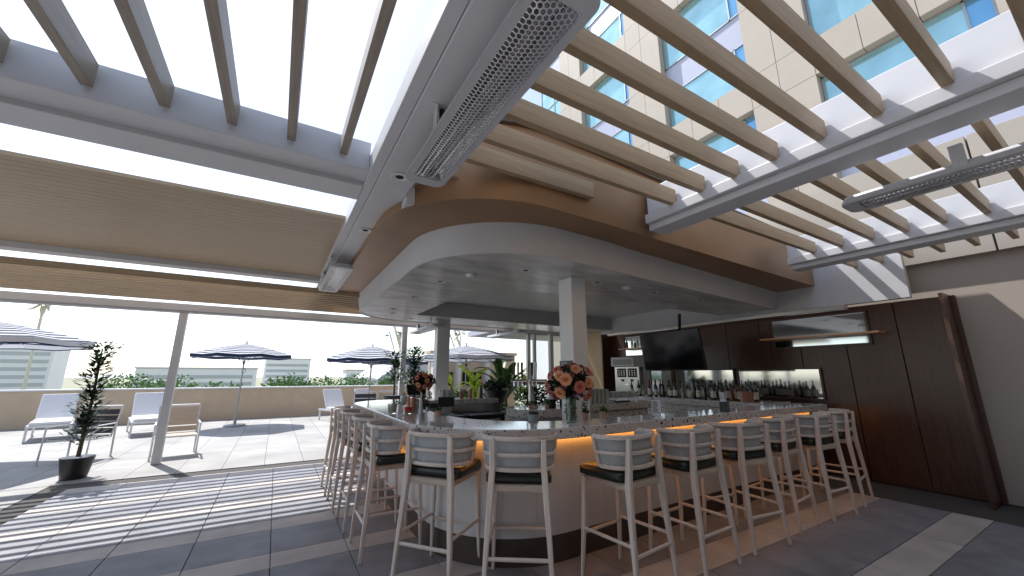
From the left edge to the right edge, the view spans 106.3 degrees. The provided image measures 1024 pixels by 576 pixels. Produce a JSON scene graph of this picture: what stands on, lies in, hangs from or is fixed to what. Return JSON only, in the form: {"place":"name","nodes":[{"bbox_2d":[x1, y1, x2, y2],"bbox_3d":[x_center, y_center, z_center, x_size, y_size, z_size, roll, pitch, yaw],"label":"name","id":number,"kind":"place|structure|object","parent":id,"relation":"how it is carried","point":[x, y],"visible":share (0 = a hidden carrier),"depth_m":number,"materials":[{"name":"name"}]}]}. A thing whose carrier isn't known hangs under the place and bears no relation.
{"place":"outdoors","nodes":[
{"label":"outdoors","id":0,"kind":"place"},
{"bbox_2d":[0,349,70,389],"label":"city block","id":1,"kind":"structure","parent":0,"point":[47,369],"depth_m":151.48,"materials":[{"name":"grey concrete"}]},
{"bbox_2d":[0,383,42,386],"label":"window","id":2,"kind":"structure","parent":1,"relation":"in","point":[1,384],"depth_m":148.88,"materials":[{"name":"blue"}]},
{"bbox_2d":[0,375,44,378],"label":"window","id":3,"kind":"structure","parent":1,"relation":"in","point":[1,376],"depth_m":149.39,"materials":[{"name":"blue"}]},
{"bbox_2d":[0,367,46,370],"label":"window","id":4,"kind":"structure","parent":1,"relation":"in","point":[1,368],"depth_m":149.92,"materials":[{"name":"grey"}]},
{"bbox_2d":[0,359,48,362],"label":"window","id":5,"kind":"structure","parent":1,"relation":"in","point":[1,360],"depth_m":150.14,"materials":[{"name":"blue"}]},
{"bbox_2d":[0,351,50,355],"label":"window","id":6,"kind":"structure","parent":1,"relation":"in","point":[1,352],"depth_m":151.04,"materials":[{"name":"blue"}]},
{"bbox_2d":[132,367,258,387],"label":"city block","id":7,"kind":"structure","parent":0,"point":[207,375],"depth_m":162.70,"materials":[{"name":"grey"}]},
{"bbox_2d":[138,382,251,385],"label":"window","id":8,"kind":"structure","parent":7,"relation":"in","point":[202,383],"depth_m":164.63,"materials":[{"name":"blue"}]},
{"bbox_2d":[138,375,252,378],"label":"window","id":9,"kind":"structure","parent":7,"relation":"in","point":[153,376],"depth_m":162.00,"materials":[{"name":"grey"}]},
{"bbox_2d":[0,385,426,429],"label":"parapet wall","id":10,"kind":"structure","parent":0,"point":[18,409],"depth_m":13.20,"materials":[{"name":"paint"}]},
{"bbox_2d":[0,0,540,375],"label":"sky","id":11,"kind":"structure","parent":0,"point":[337,31],"materials":[{"name":"white"}]},
{"bbox_2d":[262,358,311,386],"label":"city block","id":12,"kind":"structure","parent":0,"point":[299,367],"depth_m":212.15,"materials":[{"name":"grey concrete"}]},
{"bbox_2d":[265,375,306,377],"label":"window","id":13,"kind":"structure","parent":12,"relation":"in","point":[266,376],"depth_m":210.77,"materials":[{"name":"grey"}]},
{"bbox_2d":[266,369,307,371],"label":"window","id":14,"kind":"structure","parent":12,"relation":"in","point":[267,370],"depth_m":211.03,"materials":[{"name":"grey"}]},
{"bbox_2d":[267,364,307,366],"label":"window","id":15,"kind":"structure","parent":12,"relation":"in","point":[280,365],"depth_m":213.10,"materials":[{"name":"grey"}]},
{"bbox_2d":[64,374,520,377],"bbox_3d":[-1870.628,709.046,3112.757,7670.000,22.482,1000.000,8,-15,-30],"label":"hills","id":16,"kind":"structure","parent":0,"point":[134,375],"depth_m":2395.45,"materials":[{"name":"plant"}]},
{"bbox_2d":[61,377,525,405],"bbox_3d":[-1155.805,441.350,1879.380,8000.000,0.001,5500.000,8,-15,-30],"label":"ground","id":17,"kind":"structure","parent":0,"point":[68,383],"depth_m":805.97,"materials":[{"name":"plant"}]},
{"bbox_2d":[21,304,62,389],"bbox_3d":[-49.497,12.515,38.327,2.768,23.501,2.748,8,-15,-30],"label":"palm tree","id":18,"kind":"object","parent":17,"relation":"on","point":[43,308],"visible":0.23,"depth_m":39.64,"materials":[{"name":"beige plant"}]},
{"bbox_2d":[86,371,160,388],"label":"broad tree","id":19,"kind":"object","parent":17,"relation":"on","point":[127,384],"visible":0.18,"depth_m":44.79,"materials":[{"name":"green plant"}]},
{"bbox_2d":[129,374,200,387],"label":"broad tree","id":20,"kind":"object","parent":17,"relation":"on","point":[179,383],"visible":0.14,"depth_m":45.28,"materials":[{"name":"green plant"}]},
{"bbox_2d":[195,380,242,386],"bbox_3d":[-26.236,15.722,33.331,6.017,15.037,6.273,-2,-13,10],"label":"broad tree","id":21,"kind":"object","parent":17,"relation":"on","point":[220,382],"visible":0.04,"depth_m":34.99,"materials":[{"name":"green plant"}]},
{"bbox_2d":[260,372,319,386],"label":"broad tree","id":22,"kind":"object","parent":17,"relation":"on","point":[289,381],"visible":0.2,"depth_m":43.74,"materials":[{"name":"green plant"}]},
{"bbox_2d":[307,375,349,385],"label":"broad tree","id":23,"kind":"object","parent":17,"relation":"on","point":[322,383],"visible":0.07,"depth_m":44.92,"materials":[{"name":"green plant"}]},
{"bbox_2d":[336,372,381,385],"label":"broad tree","id":24,"kind":"object","parent":17,"relation":"on","point":[358,381],"visible":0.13,"depth_m":57.88,"materials":[{"name":"green plant"}]},
{"bbox_2d":[376,372,407,384],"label":"broad tree","id":25,"kind":"object","parent":17,"relation":"on","point":[386,381],"visible":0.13,"depth_m":62.00,"materials":[{"name":"green plant"}]},
{"bbox_2d":[385,327,409,383],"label":"palm tree","id":26,"kind":"object","parent":17,"relation":"on","point":[397,338],"visible":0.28,"depth_m":58.74,"materials":[{"name":"beige"}]},
{"bbox_2d":[532,341,559,403],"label":"pale high rise","id":27,"kind":"structure","parent":17,"relation":"on","point":[542,359],"depth_m":53.34,"materials":[{"name":"grey"}]},
{"bbox_2d":[342,369,377,384],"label":"city block","id":28,"kind":"structure","parent":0,"point":[347,372],"depth_m":221.03,"materials":[{"name":"grey"}]},
{"bbox_2d":[355,365,427,384],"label":"block","id":29,"kind":"structure","parent":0,"point":[378,371],"depth_m":71.86,"materials":[{"name":"grey"}]},
{"bbox_2d":[430,397,453,414],"bbox_3d":[-0.755,1.278,4.163,0.260,0.185,0.090,2,-13,-11],"label":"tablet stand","id":30,"kind":"object","parent":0,"point":[446,404],"visible":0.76,"depth_m":4.14,"materials":[{"name":"black"}]},
{"bbox_2d":[0,414,1023,575],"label":"floor","id":31,"kind":"structure","parent":0,"point":[249,499],"depth_m":3.89,"materials":[{"name":"grey tile"},{"name":"ceramic tile"}]},
{"bbox_2d":[0,322,95,350],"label":"striped umbrella","id":32,"kind":"object","parent":31,"relation":"on","point":[13,336],"visible":0.96,"depth_m":6.80,"materials":[{"name":"grey fabric"}]},
{"bbox_2d":[22,393,79,442],"bbox_3d":[-11.272,3.152,9.460,1.740,1.010,0.700,-12,-17,43],"label":"chaise longue","id":33,"kind":"object","parent":31,"relation":"on","point":[50,409],"visible":0.84,"depth_m":9.72,"materials":[{"name":"white fabric"}]},
{"bbox_2d":[34,405,123,465],"bbox_3d":[-7.793,2.639,6.986,0.674,0.920,0.776,4,-13,-16],"label":"lounge chair","id":34,"kind":"object","parent":31,"relation":"on","point":[110,418],"visible":0.66,"depth_m":7.24,"materials":[{"name":"white metal"}]},
{"bbox_2d":[56,340,127,480],"bbox_3d":[-6.475,1.818,5.900,0.692,2.039,0.673,8,-15,-30],"label":"slim tree","id":35,"kind":"object","parent":31,"relation":"on","point":[78,465],"visible":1,"depth_m":5.82,"materials":[{"name":"green plant"}]},
{"bbox_2d":[126,392,163,437],"bbox_3d":[-9.625,3.318,10.194,1.740,1.010,0.700,-12,-17,43],"label":"chaise longue","id":36,"kind":"object","parent":31,"relation":"on","point":[146,407],"visible":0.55,"depth_m":10.46,"materials":[{"name":"white fabric"}]},
{"bbox_2d":[147,403,201,461],"bbox_3d":[-6.406,2.719,7.343,0.674,0.920,0.776,11,-17,-40],"label":"lounge chair","id":37,"kind":"object","parent":31,"relation":"on","point":[198,423],"visible":0.85,"depth_m":7.58,"materials":[{"name":"metal"},{"name":"white enamel"}]},
{"bbox_2d":[189,340,291,426],"bbox_3d":[-8.272,2.869,11.720,2.523,2.560,2.523,-4,-13,18],"label":"striped umbrella","id":38,"kind":"object","parent":31,"relation":"on","point":[245,352],"visible":1,"depth_m":11.37,"materials":[{"name":"grey"}]},
{"bbox_2d":[318,389,351,419],"bbox_3d":[-5.749,3.934,12.915,1.740,1.010,0.700,-10,-16,38],"label":"chaise longue","id":39,"kind":"object","parent":31,"relation":"on","point":[333,398],"visible":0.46,"depth_m":13.22,"materials":[{"name":"white fabric"}]},
{"bbox_2d":[320,405,367,495],"bbox_3d":[-2.276,2.189,5.301,0.531,1.052,0.595,8,-15,-30],"label":"bar stool","id":40,"kind":"object","parent":31,"relation":"on","point":[333,423],"visible":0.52,"depth_m":5.15,"materials":[{"name":"white wood"}]},
{"bbox_2d":[326,409,379,511],"bbox_3d":[-1.919,2.062,4.737,0.531,1.052,0.595,8,-15,-30],"label":"bar stool","id":41,"kind":"object","parent":31,"relation":"on","point":[342,436],"visible":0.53,"depth_m":4.59,"materials":[{"name":"white wood"}]},
{"bbox_2d":[352,391,376,407],"bbox_3d":[-4.233,3.498,11.009,0.674,1.020,0.776,4,-13,-18],"label":"lounge chair","id":42,"kind":"object","parent":31,"relation":"on","point":[372,396],"visible":0.22,"depth_m":11.38,"materials":[{"name":"white metal"}]},
{"bbox_2d":[336,413,397,533],"bbox_3d":[-1.532,1.928,4.144,0.531,1.052,0.595,8,-15,-30],"label":"bar stool","id":43,"kind":"object","parent":31,"relation":"on","point":[356,438],"visible":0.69,"depth_m":4.02,"materials":[{"name":"grey wood"}]},
{"bbox_2d":[327,343,411,398],"bbox_3d":[-4.584,3.031,12.393,2.523,2.540,2.523,3,-13,-11],"label":"striped umbrella","id":44,"kind":"object","parent":31,"relation":"on","point":[373,353],"visible":0.79,"depth_m":11.75,"materials":[{"name":"grey"}]},
{"bbox_2d":[349,419,421,564],"bbox_3d":[-1.134,1.790,3.535,0.531,1.052,0.595,8,-15,-30],"label":"bar stool","id":45,"kind":"object","parent":31,"relation":"on","point":[385,448],"visible":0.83,"depth_m":3.39,"materials":[{"name":"white wood"}]},
{"bbox_2d":[378,390,397,399],"bbox_3d":[-3.720,3.591,11.421,0.674,1.020,0.776,2,-13,-11],"label":"lounge chair","id":46,"kind":"object","parent":31,"relation":"on","point":[380,394],"visible":0.09,"depth_m":11.81,"materials":[{"name":"white metal"}]},
{"bbox_2d":[362,351,427,392],"bbox_3d":[-4.359,3.557,14.444,2.523,2.420,2.523,-6,-14,24],"label":"striped umbrella","id":47,"kind":"object","parent":31,"relation":"on","point":[421,363],"visible":0.23,"depth_m":14.26,"materials":[{"name":"blue"}]},
{"bbox_2d":[399,345,425,398],"bbox_3d":[-2.172,2.332,8.397,0.693,2.139,0.682,8,-15,-30],"label":"slim tree","id":48,"kind":"object","parent":31,"relation":"on","point":[415,364],"visible":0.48,"depth_m":8.49,"materials":[{"name":"green plant"}]},
{"bbox_2d":[390,427,480,575],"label":"bar stool","id":49,"kind":"object","parent":31,"relation":"on","point":[450,462],"visible":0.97,"depth_m":2.95,"materials":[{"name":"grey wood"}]},
{"bbox_2d":[432,319,449,397],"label":"bar column","id":50,"kind":"structure","parent":31,"relation":"on","point":[441,357],"depth_m":7.71,"materials":[{"name":"paint"}]},
{"bbox_2d":[421,342,512,388],"bbox_3d":[-1.404,2.884,11.631,2.710,2.490,2.710,-6,-14,26],"label":"striped umbrella","id":51,"kind":"object","parent":31,"relation":"on","point":[465,354],"visible":0.71,"depth_m":11.04,"materials":[{"name":"grey"}]},
{"bbox_2d":[426,350,516,406],"bbox_3d":[-1.333,3.506,14.013,3.550,2.330,0.950,8,-15,-30],"label":"cabana","id":52,"kind":"object","parent":31,"relation":"on","point":[457,373],"visible":0.13,"depth_m":14.18,"materials":[{"name":"paint"}]},
{"bbox_2d":[456,365,489,396],"bbox_3d":[-1.198,3.238,11.667,1.084,1.820,1.238,1,-13,-4],"label":"banana plant","id":53,"kind":"object","parent":31,"relation":"on","point":[474,386],"visible":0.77,"depth_m":11.57,"materials":[{"name":"green plant"}]},
{"bbox_2d":[457,411,504,420],"bbox_3d":[-0.514,2.510,6.399,0.640,0.810,0.612,8,-15,-30],"label":"undercounter fridge","id":54,"kind":"object","parent":31,"relation":"on","point":[488,415],"visible":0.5,"depth_m":6.32,"materials":[{"name":"black metal"}]},
{"bbox_2d":[482,376,511,402],"bbox_3d":[-0.327,2.582,8.009,0.661,1.481,0.681,1,-13,-4],"label":"planter bowl","id":55,"kind":"object","parent":31,"relation":"on","point":[494,390],"visible":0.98,"depth_m":7.93,"materials":[{"name":"black plastic"}]},
{"bbox_2d":[470,362,525,420],"bbox_3d":[-0.129,3.081,11.015,1.776,1.840,1.434,8,-15,-30],"label":"banana plant","id":56,"kind":"object","parent":31,"relation":"on","point":[507,374],"visible":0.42,"depth_m":11.01,"materials":[{"name":"green plant"}]},
{"bbox_2d":[475,359,525,411],"bbox_3d":[-0.255,3.245,12.542,1.645,2.193,1.412,8,-15,-30],"label":"banana plant","id":57,"kind":"object","parent":31,"relation":"on","point":[499,365],"visible":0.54,"depth_m":12.36,"materials":[{"name":"green plant"}]},
{"bbox_2d":[0,0,1023,464],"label":"pergola","id":58,"kind":"object","parent":31,"relation":"on","point":[76,90],"visible":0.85,"depth_m":2.75,"materials":[{"name":"white paint"}]},
{"bbox_2d":[318,256,352,291],"bbox_3d":[-2.544,-0.168,5.467,0.295,0.182,1.660,8,-15,-30],"label":"patio heater","id":59,"kind":"object","parent":58,"relation":"hanging from","point":[335,277],"visible":1,"depth_m":5.24,"materials":[{"name":"white paint"}]},
{"bbox_2d":[391,172,407,181],"bbox_3d":[-0.846,-0.835,2.896,0.132,0.006,0.132,8,-15,-30],"label":"downlight","id":60,"kind":"object","parent":58,"relation":"attached to","point":[398,176],"visible":0.88,"depth_m":2.89,"materials":[{"name":"white"}]},
{"bbox_2d":[409,319,444,333],"bbox_3d":[-1.883,0.855,8.354,0.295,0.182,1.660,8,-15,-30],"label":"patio heater","id":61,"kind":"object","parent":58,"relation":"hanging from","point":[425,329],"visible":0.98,"depth_m":8.16,"materials":[{"name":"white paint"}]},
{"bbox_2d":[405,0,600,186],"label":"patio heater","id":62,"kind":"object","parent":58,"relation":"hanging from","point":[529,42],"visible":1,"depth_m":1.74,"materials":[{"name":"grey metal"}]},
{"bbox_2d":[486,326,526,338],"bbox_3d":[-0.173,1.101,9.444,0.295,0.182,1.660,8,-15,-30],"label":"patio heater","id":63,"kind":"object","parent":58,"relation":"hanging from","point":[506,334],"visible":1,"depth_m":9.23,"materials":[{"name":"white paint"}]},
{"bbox_2d":[338,118,814,333],"bbox_3d":[0.550,-0.319,6.935,6.580,1.495,6.200,8,-15,-30],"label":"bar canopy","id":64,"kind":"object","parent":58,"relation":"attached to","point":[495,231],"visible":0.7,"depth_m":4.37,"materials":[{"name":"paint"}]},
{"bbox_2d":[639,314,707,370],"bbox_3d":[2.966,0.969,6.979,0.457,1.038,1.240,8,-15,-30],"label":"television","id":65,"kind":"object","parent":64,"relation":"hanging from","point":[679,349],"visible":1,"depth_m":6.79,"materials":[{"name":"black plastic"}]},
{"bbox_2d":[842,142,1023,211],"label":"patio heater","id":66,"kind":"object","parent":58,"relation":"hanging from","point":[961,168],"visible":1,"depth_m":2.46,"materials":[{"name":"white paint"}]},
{"bbox_2d":[481,432,557,575],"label":"bar stool","id":67,"kind":"object","parent":31,"relation":"on","point":[519,464],"visible":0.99,"depth_m":2.76,"materials":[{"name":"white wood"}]},
{"bbox_2d":[513,385,546,405],"bbox_3d":[0.328,2.341,6.725,0.599,1.384,0.638,-12,-18,43],"label":"shrub pot","id":68,"kind":"object","parent":31,"relation":"on","point":[525,396],"visible":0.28,"depth_m":6.77,"materials":[{"name":"green plant"}]},
{"bbox_2d":[506,404,561,420],"bbox_3d":[0.491,2.124,5.055,1.110,1.070,0.680,8,-15,-30],"label":"bar station","id":69,"kind":"object","parent":31,"relation":"on","point":[516,413],"visible":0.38,"depth_m":4.81,"materials":[{"name":"stone"}]},
{"bbox_2d":[546,392,555,407],"bbox_3d":[0.511,1.461,5.027,0.080,0.211,0.116,-12,-17,43],"label":"bar caddy","id":70,"kind":"object","parent":69,"relation":"on","point":[552,402],"visible":0.59,"depth_m":4.99,"materials":[{"name":"black plastic"}]},
{"bbox_2d":[534,379,559,404],"bbox_3d":[0.725,2.454,7.307,0.637,1.420,0.617,-1,-13,6],"label":"shrub pot","id":71,"kind":"object","parent":31,"relation":"on","point":[544,392],"visible":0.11,"depth_m":7.37,"materials":[{"name":"green plant"}]},
{"bbox_2d":[559,277,590,420],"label":"bar column","id":72,"kind":"structure","parent":31,"relation":"on","point":[573,326],"depth_m":4.37,"materials":[{"name":"paint"}]},
{"bbox_2d":[354,397,827,567],"bbox_3d":[0.966,2.307,5.867,5.940,1.070,4.500,8,-15,-30],"label":"bar counter","id":73,"kind":"object","parent":31,"relation":"on","point":[574,449],"visible":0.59,"depth_m":3.40,"materials":[{"name":"white painted plaster"},{"name":"terrazzo"},{"name":"dark bronze"}]},
{"bbox_2d":[388,400,397,413],"bbox_3d":[-1.338,1.335,4.314,0.120,0.140,0.110,8,-15,-30],"label":"cocktail glass","id":74,"kind":"object","parent":73,"relation":"on","point":[392,408],"visible":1,"depth_m":4.27,"materials":[{"name":"white"}]},
{"bbox_2d":[400,392,407,415],"bbox_3d":[-1.147,1.227,4.061,0.076,0.240,0.076,8,-15,-30],"label":"stemmed glass","id":75,"kind":"object","parent":73,"relation":"on","point":[403,399],"visible":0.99,"depth_m":4.04,"materials":[{"name":"white"}]},
{"bbox_2d":[406,385,419,399],"bbox_3d":[-1.693,1.790,6.586,0.140,0.258,0.260,-10,-16,38],"label":"order terminal","id":76,"kind":"object","parent":73,"relation":"on","point":[412,390],"visible":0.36,"depth_m":6.56,"materials":[{"name":"black plastic"}]},
{"bbox_2d":[410,371,436,410],"bbox_3d":[-1.071,1.246,4.650,0.309,0.462,0.284,8,-15,-30],"label":"rose bouquet","id":77,"kind":"object","parent":73,"relation":"on","point":[423,381],"visible":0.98,"depth_m":4.60,"materials":[{"name":"orange plant"}]},
{"bbox_2d":[527,411,538,420],"bbox_3d":[0.216,1.450,3.892,0.160,0.390,0.160,8,-15,-30],"label":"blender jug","id":78,"kind":"object","parent":73,"relation":"on","point":[532,415],"visible":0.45,"depth_m":3.88,"materials":[{"name":"glass"}]},
{"bbox_2d":[545,363,593,422],"bbox_3d":[0.541,0.960,3.532,0.478,0.526,0.485,8,-15,-30],"label":"rose bouquet","id":79,"kind":"object","parent":73,"relation":"on","point":[572,382],"visible":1,"depth_m":3.44,"materials":[{"name":"orange plant"}]},
{"bbox_2d":[581,399,589,420],"bbox_3d":[0.696,1.156,3.659,0.078,0.200,0.086,4,-13,-18],"label":"clay pot","id":80,"kind":"object","parent":73,"relation":"on","point":[585,414],"visible":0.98,"depth_m":3.64,"materials":[{"name":"ceramic"}]},
{"bbox_2d":[651,400,661,416],"bbox_3d":[1.496,1.248,3.982,0.095,0.165,0.060,-4,-13,17],"label":"menu card","id":81,"kind":"object","parent":73,"relation":"on","point":[656,409],"visible":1,"depth_m":3.98,"materials":[{"name":"white paper"}]},
{"bbox_2d":[719,393,729,411],"bbox_3d":[2.521,1.356,4.564,0.080,0.211,0.116,-12,-17,43],"label":"bar caddy","id":82,"kind":"object","parent":73,"relation":"on","point":[724,405],"visible":1,"depth_m":4.52,"materials":[{"name":"black plastic"}]},
{"bbox_2d":[590,399,650,418],"bbox_3d":[1.558,2.366,6.127,1.350,1.070,0.650,8,-15,-30],"label":"bar station","id":83,"kind":"object","parent":31,"relation":"on","point":[631,408],"visible":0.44,"depth_m":5.98,"materials":[{"name":"stone"}]},
{"bbox_2d":[579,428,678,575],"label":"bar stool","id":84,"kind":"object","parent":31,"relation":"on","point":[628,464],"visible":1,"depth_m":2.88,"materials":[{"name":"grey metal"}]},
{"bbox_2d":[647,423,742,575],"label":"bar stool","id":85,"kind":"object","parent":31,"relation":"on","point":[690,454],"visible":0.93,"depth_m":3.19,"materials":[{"name":"white wood"}]},
{"bbox_2d":[611,394,790,413],"bbox_3d":[3.197,2.654,7.397,0.800,1.070,3.700,8,-15,-30],"label":"back counter","id":86,"kind":"object","parent":31,"relation":"on","point":[672,405],"visible":0.14,"depth_m":6.85,"materials":[{"name":"stone"}]},
{"bbox_2d":[611,357,643,394],"bbox_3d":[2.580,1.965,8.599,0.620,0.805,0.370,-8,-15,30],"label":"drink machine","id":87,"kind":"object","parent":86,"relation":"on","point":[624,376],"visible":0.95,"depth_m":8.47,"materials":[{"name":"silver metal"}]},
{"bbox_2d":[738,391,753,402],"bbox_3d":[3.710,1.723,6.070,0.220,0.160,0.220,8,-15,-30],"label":"copper tub","id":88,"kind":"object","parent":86,"relation":"on","point":[746,397],"visible":0.97,"depth_m":5.99,"materials":[{"name":"brown"}]},
{"bbox_2d":[701,419,791,555],"bbox_3d":[2.174,1.823,3.684,0.595,1.052,0.531,6,-14,-23],"label":"bar stool","id":89,"kind":"object","parent":31,"relation":"on","point":[742,446],"visible":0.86,"depth_m":3.58,"materials":[{"name":"white wood"}]},
{"bbox_2d":[742,414,820,535],"bbox_3d":[2.804,1.919,4.108,0.595,1.052,0.531,9,-16,-35],"label":"bar stool","id":90,"kind":"object","parent":31,"relation":"on","point":[783,443],"visible":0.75,"depth_m":3.98,"materials":[{"name":"white wood"}]},
{"bbox_2d":[587,253,1008,508],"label":"back bar wall","id":91,"kind":"structure","parent":31,"relation":"on","point":[899,378],"depth_m":5.67,"materials":[{"name":"brown wood"}]},
{"bbox_2d":[778,412,858,521],"bbox_3d":[3.453,1.992,4.431,0.595,1.052,0.531,6,-14,-26],"label":"bar stool","id":92,"kind":"object","parent":31,"relation":"on","point":[816,434],"visible":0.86,"depth_m":4.32,"materials":[{"name":"white wood"}]},
{"bbox_2d":[806,408,874,506],"bbox_3d":[4.116,2.098,4.897,0.595,1.052,0.531,10,-16,-39],"label":"bar stool","id":93,"kind":"object","parent":31,"relation":"on","point":[844,428],"visible":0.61,"depth_m":4.77,"materials":[{"name":"white wood"}]},
{"bbox_2d":[746,115,1023,506],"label":"podium building","id":94,"kind":"structure","parent":31,"relation":"on","point":[983,282],"depth_m":4.83,"materials":[{"name":"beige stone"}]},
{"bbox_2d":[511,359,545,408],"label":"beer tap tower","id":95,"kind":"structure","parent":0,"point":[531,382],"depth_m":4.97,"materials":[{"name":"silver metal"}]},
{"bbox_2d":[541,0,1023,400],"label":"hotel tower","id":96,"kind":"structure","parent":0,"point":[864,40],"depth_m":14.44,"materials":[{"name":"beige"}]},
{"bbox_2d":[541,93,556,108],"bbox_3d":[2.703,-13.387,26.544,0.100,1.911,2.205,8,-15,-30],"label":"window","id":97,"kind":"structure","parent":96,"relation":"in","point":[546,101],"depth_m":26.92,"materials":[{"name":"blue"}]},
{"bbox_2d":[548,101,560,114],"bbox_3d":[2.703,-10.612,25.916,0.100,3.780,2.205,8,-15,-30],"label":"window","id":98,"kind":"structure","parent":96,"relation":"in","point":[556,107],"depth_m":25.76,"materials":[{"name":"blue"}]},
{"bbox_2d":[584,0,608,28],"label":"window","id":99,"kind":"structure","parent":96,"relation":"in","point":[603,5],"depth_m":23.39,"materials":[{"name":"blue"}]},
{"bbox_2d":[583,13,623,72],"bbox_3d":[5.417,-14.280,22.598,0.100,1.911,3.605,8,-15,-30],"label":"window","id":100,"kind":"structure","parent":96,"relation":"in","point":[615,29],"depth_m":22.00,"materials":[{"name":"blue"}]},
{"bbox_2d":[585,75,629,127],"bbox_3d":[5.417,-10.873,21.827,0.100,2.485,3.605,8,-15,-30],"label":"window","id":101,"kind":"structure","parent":96,"relation":"in","point":[609,86],"depth_m":21.66,"materials":[{"name":"blue"}]},
{"bbox_2d":[611,129,632,145],"bbox_3d":[5.417,-7.351,21.030,0.100,1.911,3.605,8,-15,-30],"label":"window","id":102,"kind":"structure","parent":96,"relation":"in","point":[622,135],"depth_m":20.29,"materials":[{"name":"blue"}]},
{"bbox_2d":[662,0,738,70],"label":"window","id":103,"kind":"structure","parent":96,"relation":"in","point":[709,16],"depth_m":16.85,"materials":[{"name":"blue glass"}]},
{"bbox_2d":[669,43,745,127],"bbox_3d":[8.283,-8.407,16.361,0.100,1.911,3.605,8,-15,-30],"label":"window","id":104,"kind":"structure","parent":96,"relation":"in","point":[706,84],"depth_m":16.32,"materials":[{"name":"blue glass"}]},
{"bbox_2d":[674,114,756,168],"bbox_3d":[8.283,-5.001,15.590,0.100,2.485,3.605,8,-15,-30],"label":"window","id":105,"kind":"structure","parent":96,"relation":"in","point":[718,142],"depth_m":15.63,"materials":[{"name":"blue"}]},
{"bbox_2d":[804,0,871,34],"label":"window","id":106,"kind":"structure","parent":96,"relation":"in","point":[823,15],"depth_m":12.71,"materials":[{"name":"blue glass"}]},
{"bbox_2d":[820,0,999,101],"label":"window","id":107,"kind":"structure","parent":96,"relation":"in","point":[965,15],"depth_m":10.55,"materials":[{"name":"blue glass"}]},
{"bbox_3d":[-2.325,2.790,7.382,0.300,0.798,0.300,8,-15,-30],"label":"pot stand","id":108,"kind":"object","parent":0,"visible":0},
{"bbox_2d":[381,350,407,399],"bbox_3d":[-2.320,1.815,7.603,0.629,1.197,0.632,8,-15,-30],"label":"slim tree","id":109,"kind":"object","parent":108,"relation":"on","point":[392,379],"visible":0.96,"depth_m":7.58,"materials":[{"name":"green plant"}]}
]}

